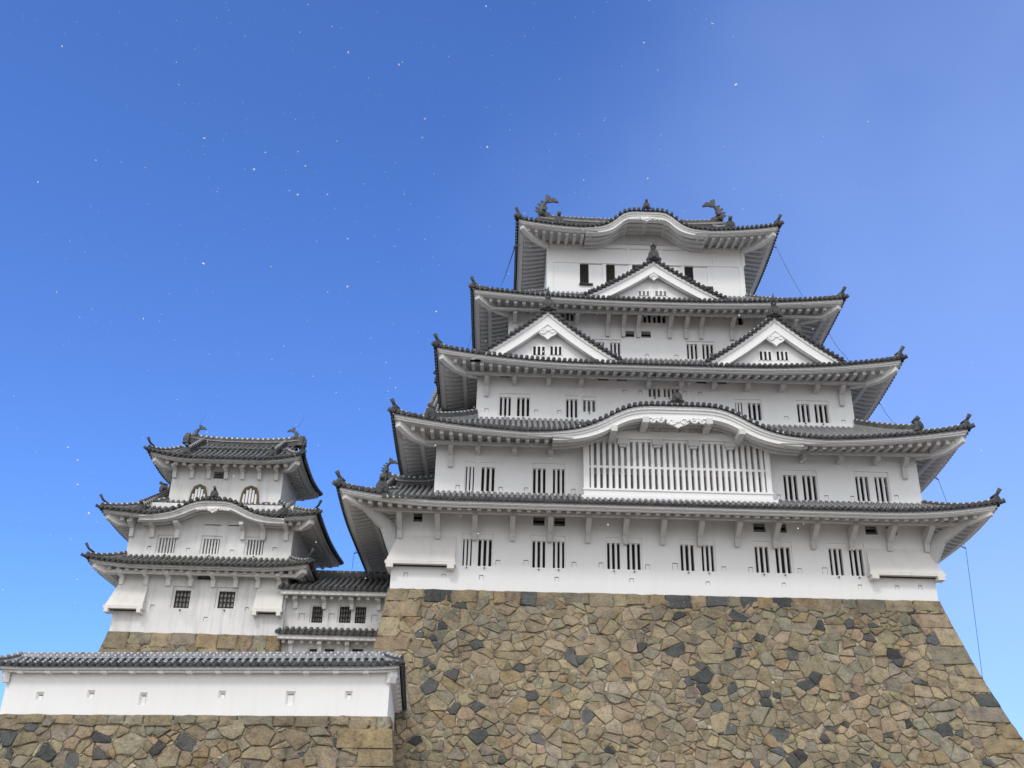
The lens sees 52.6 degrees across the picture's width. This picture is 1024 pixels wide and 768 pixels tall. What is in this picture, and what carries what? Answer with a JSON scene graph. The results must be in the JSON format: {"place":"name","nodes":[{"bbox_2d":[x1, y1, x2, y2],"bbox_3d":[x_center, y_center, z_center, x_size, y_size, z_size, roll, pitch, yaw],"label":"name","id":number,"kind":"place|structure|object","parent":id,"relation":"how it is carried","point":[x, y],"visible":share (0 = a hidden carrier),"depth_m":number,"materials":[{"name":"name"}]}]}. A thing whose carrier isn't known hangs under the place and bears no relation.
{"place":"outdoors","nodes":[
{"label":"outdoors","id":0,"kind":"place"},
{"bbox_2d":[2,0,1018,765],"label":"falling snow","id":1,"kind":"structure","parent":0,"point":[418,332],"depth_m":20.47,"materials":[{"name":"white snow"}]},
{"bbox_2d":[0,0,1023,739],"label":"sky","id":2,"kind":"structure","parent":0,"point":[918,206],"materials":[{"name":"blue"}]},
{"label":"ground","id":3,"kind":"structure","parent":0,"visible":0},
{"bbox_2d":[98,631,281,651],"bbox_3d":[-17.368,19.434,51.687,11.236,12.797,10.550,2,-26,0],"label":"stone base","id":4,"kind":"object","parent":3,"relation":"on","point":[119,641],"visible":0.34,"depth_m":51.62,"materials":[{"name":"beige stone"}]},
{"bbox_2d":[80,414,343,635],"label":"keep","id":5,"kind":"structure","parent":4,"relation":"on","point":[211,529],"depth_m":54.03,"materials":[{"name":"paint"}]},
{"bbox_2d":[155,535,177,554],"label":"window","id":6,"kind":"structure","parent":5,"relation":"in","point":[164,542],"depth_m":54.37,"materials":[{"name":"paint"}]},
{"bbox_2d":[170,586,193,609],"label":"window","id":7,"kind":"structure","parent":5,"relation":"in","point":[182,596],"depth_m":52.95,"materials":[{"name":"paint"}]},
{"bbox_2d":[189,484,206,500],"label":"bell window","id":8,"kind":"structure","parent":5,"relation":"in","point":[199,490],"depth_m":56.51,"materials":[{"name":"paint"}]},
{"bbox_2d":[199,536,222,555],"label":"window","id":9,"kind":"structure","parent":5,"relation":"in","point":[209,544],"depth_m":54.38,"materials":[{"name":"paint"}]},
{"bbox_2d":[214,587,238,610],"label":"window","id":10,"kind":"structure","parent":5,"relation":"in","point":[225,597],"depth_m":52.99,"materials":[{"name":"paint"}]},
{"bbox_2d":[239,485,258,503],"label":"bell window","id":11,"kind":"structure","parent":5,"relation":"in","point":[250,494],"depth_m":56.47,"materials":[{"name":"paint"}]},
{"bbox_2d":[244,537,266,556],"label":"window","id":12,"kind":"structure","parent":5,"relation":"in","point":[253,545],"depth_m":54.40,"materials":[{"name":"paint"}]},
{"bbox_2d":[0,714,395,767],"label":"stone base","id":13,"kind":"object","parent":3,"relation":"on","point":[100,741],"visible":0.99,"depth_m":37.22,"materials":[{"name":"beige stone"}]},
{"bbox_2d":[0,650,406,729],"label":"plaster wall","id":14,"kind":"structure","parent":13,"relation":"on","point":[246,683],"depth_m":38.29,"materials":[{"name":"paint"}]},
{"bbox_2d":[372,588,1023,767],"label":"stone base","id":15,"kind":"object","parent":3,"relation":"on","point":[684,681],"visible":0.96,"depth_m":47.37,"materials":[{"name":"beige stone"}]},
{"bbox_2d":[275,570,390,651],"bbox_3d":[-8.922,13.737,54.463,5.988,7.856,6.800,2,-26,0],"label":"connecting gallery","id":16,"kind":"object","parent":15,"relation":"on","point":[333,616],"visible":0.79,"depth_m":52.65,"materials":[{"name":"paint"}]},
{"bbox_2d":[308,648,316,651],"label":"window","id":17,"kind":"structure","parent":16,"relation":"in","point":[309,649],"depth_m":52.18,"materials":[{"name":"paint"}]},
{"bbox_2d":[309,605,324,622],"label":"window","id":18,"kind":"structure","parent":16,"relation":"in","point":[317,614],"depth_m":52.98,"materials":[{"name":"paint"}]},
{"bbox_2d":[323,648,335,651],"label":"window","id":19,"kind":"structure","parent":16,"relation":"in","point":[324,649],"depth_m":52.20,"materials":[{"name":"paint"}]},
{"bbox_2d":[337,605,367,623],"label":"window","id":20,"kind":"structure","parent":16,"relation":"in","point":[359,615],"depth_m":53.01,"materials":[{"name":"paint"}]},
{"bbox_2d":[350,648,364,651],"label":"window","id":21,"kind":"structure","parent":16,"relation":"in","point":[352,649],"depth_m":52.22,"materials":[{"name":"paint"}]},
{"bbox_2d":[332,194,1005,600],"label":"castle keep","id":22,"kind":"structure","parent":15,"relation":"on","point":[582,376],"depth_m":53.12,"materials":[{"name":"white paint"}]},
{"bbox_2d":[352,243,521,566],"bbox_3d":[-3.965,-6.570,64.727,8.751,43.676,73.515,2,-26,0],"label":"lightning cable","id":23,"kind":"object","parent":22,"relation":"attached to","point":[471,335],"visible":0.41,"depth_m":44.06,"materials":[{"name":"black metal"}]},
{"bbox_2d":[460,534,493,568],"bbox_3d":[-1.716,8.277,51.136,1.596,1.772,0.437,2,-26,0],"label":"window","id":24,"kind":"structure","parent":22,"relation":"in","point":[479,552],"depth_m":51.24,"materials":[{"name":"white paint"}]},
{"bbox_2d":[464,462,495,492],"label":"window","id":25,"kind":"structure","parent":22,"relation":"in","point":[481,476],"depth_m":53.10,"materials":[{"name":"white paint"}]},
{"bbox_2d":[498,394,530,417],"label":"window","id":26,"kind":"structure","parent":22,"relation":"in","point":[518,404],"depth_m":56.96,"materials":[{"name":"white paint"}]},
{"bbox_2d":[532,345,545,355],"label":"window","id":27,"kind":"structure","parent":22,"relation":"in","point":[536,349],"depth_m":56.52,"materials":[{"name":"white paint"}]},
{"bbox_2d":[530,536,565,570],"bbox_3d":[1.795,8.373,51.146,1.755,1.772,0.437,2,-26,0],"label":"window","id":28,"kind":"structure","parent":22,"relation":"in","point":[550,555],"depth_m":51.25,"materials":[{"name":"white paint"}]},
{"bbox_2d":[532,464,565,493],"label":"window","id":29,"kind":"structure","parent":22,"relation":"in","point":[544,480],"depth_m":53.12,"materials":[{"name":"white paint"}]},
{"bbox_2d":[549,345,562,355],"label":"window","id":30,"kind":"structure","parent":22,"relation":"in","point":[553,349],"depth_m":56.54,"materials":[{"name":"white paint"}]},
{"bbox_2d":[562,313,573,320],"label":"window","id":31,"kind":"structure","parent":22,"relation":"in","point":[568,316],"depth_m":61.34,"materials":[{"name":"black paint"}]},
{"bbox_2d":[565,396,577,418],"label":"window","id":32,"kind":"structure","parent":22,"relation":"in","point":[571,402],"depth_m":56.98,"materials":[{"name":"white paint"}]},
{"bbox_2d":[582,397,595,413],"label":"window","id":33,"kind":"structure","parent":22,"relation":"in","point":[588,403],"depth_m":57.03,"materials":[{"name":"white paint"}]},
{"bbox_2d":[580,264,605,284],"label":"window","id":34,"kind":"structure","parent":22,"relation":"in","point":[595,274],"depth_m":65.26,"materials":[{"name":"white paint"}]},
{"bbox_2d":[595,340,620,355],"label":"window","id":35,"kind":"structure","parent":22,"relation":"in","point":[614,345],"depth_m":60.45,"materials":[{"name":"white paint"}]},
{"bbox_2d":[606,265,631,282],"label":"window","id":36,"kind":"structure","parent":22,"relation":"in","point":[612,271],"depth_m":65.39,"materials":[{"name":"white paint"}]},
{"bbox_2d":[605,538,642,571],"bbox_3d":[5.513,8.463,51.163,1.820,1.757,0.437,2,-26,0],"label":"window","id":37,"kind":"structure","parent":22,"relation":"in","point":[619,556],"depth_m":51.28,"materials":[{"name":"white paint"}]},
{"bbox_2d":[637,290,649,296],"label":"window","id":38,"kind":"structure","parent":22,"relation":"in","point":[639,292],"depth_m":60.18,"materials":[{"name":"white paint"}]},
{"bbox_2d":[641,315,665,322],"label":"window","id":39,"kind":"structure","parent":22,"relation":"in","point":[649,319],"depth_m":61.31,"materials":[{"name":"black paint"}]},
{"bbox_2d":[654,290,667,296],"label":"window","id":40,"kind":"structure","parent":22,"relation":"in","point":[656,292],"depth_m":60.20,"materials":[{"name":"white paint"}]},
{"bbox_2d":[648,387,674,398],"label":"window","id":41,"kind":"structure","parent":22,"relation":"in","point":[655,392],"depth_m":57.40,"materials":[{"name":"white paint"}]},
{"bbox_2d":[670,266,684,275],"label":"window","id":42,"kind":"structure","parent":22,"relation":"in","point":[681,269],"depth_m":65.45,"materials":[{"name":"white paint"}]},
{"bbox_2d":[678,540,716,573],"bbox_3d":[9.139,8.552,51.179,1.823,1.741,0.437,2,-26,0],"label":"window","id":43,"kind":"structure","parent":22,"relation":"in","point":[692,557],"depth_m":51.28,"materials":[{"name":"white paint"}]},
{"bbox_2d":[684,267,711,285],"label":"window","id":44,"kind":"structure","parent":22,"relation":"in","point":[702,275],"depth_m":65.34,"materials":[{"name":"white paint"}]},
{"bbox_2d":[686,341,714,358],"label":"window","id":45,"kind":"structure","parent":22,"relation":"in","point":[694,350],"depth_m":60.45,"materials":[{"name":"white paint"}]},
{"bbox_2d":[735,318,742,324],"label":"window","id":46,"kind":"structure","parent":22,"relation":"in","point":[739,321],"depth_m":61.38,"materials":[{"name":"black paint"}]},
{"bbox_2d":[734,399,762,420],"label":"window","id":47,"kind":"structure","parent":22,"relation":"in","point":[752,408],"depth_m":57.05,"materials":[{"name":"white paint"}]},
{"bbox_2d":[758,350,772,360],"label":"window","id":48,"kind":"structure","parent":22,"relation":"in","point":[762,354],"depth_m":56.58,"materials":[{"name":"white paint"}]},
{"bbox_2d":[753,541,793,575],"bbox_3d":[12.877,8.649,51.192,1.920,1.741,0.437,2,-26,0],"label":"window","id":49,"kind":"structure","parent":22,"relation":"in","point":[767,559],"depth_m":51.30,"materials":[{"name":"white paint"}]},
{"bbox_2d":[775,350,788,360],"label":"window","id":50,"kind":"structure","parent":22,"relation":"in","point":[779,354],"depth_m":56.59,"materials":[{"name":"white paint"}]},
{"bbox_2d":[782,470,818,501],"bbox_3d":[14.746,5.271,53.037,1.792,1.765,0.437,2,-26,0],"label":"window","id":51,"kind":"structure","parent":22,"relation":"in","point":[797,485],"depth_m":53.18,"materials":[{"name":"white paint"}]},
{"bbox_2d":[796,401,829,424],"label":"window","id":52,"kind":"structure","parent":22,"relation":"in","point":[807,411],"depth_m":57.03,"materials":[{"name":"white paint"}]},
{"bbox_2d":[826,543,866,577],"bbox_3d":[16.511,8.760,51.198,1.843,1.774,0.437,2,-26,0],"label":"window","id":53,"kind":"structure","parent":22,"relation":"in","point":[842,561],"depth_m":51.29,"materials":[{"name":"white paint"}]},
{"bbox_2d":[854,472,890,502],"bbox_3d":[18.429,5.346,53.060,1.762,1.749,0.437,2,-26,0],"label":"window","id":54,"kind":"structure","parent":22,"relation":"in","point":[870,486],"depth_m":53.18,"materials":[{"name":"white paint"}]},
{"bbox_2d":[775,245,982,679],"bbox_3d":[20.581,2.935,58.035,4.122,28.507,9.142,21,-32,-34],"label":"lightning cable","id":55,"kind":"object","parent":22,"relation":"attached to","point":[944,496],"visible":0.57,"depth_m":54.30,"materials":[{"name":"black metal"}]}
]}

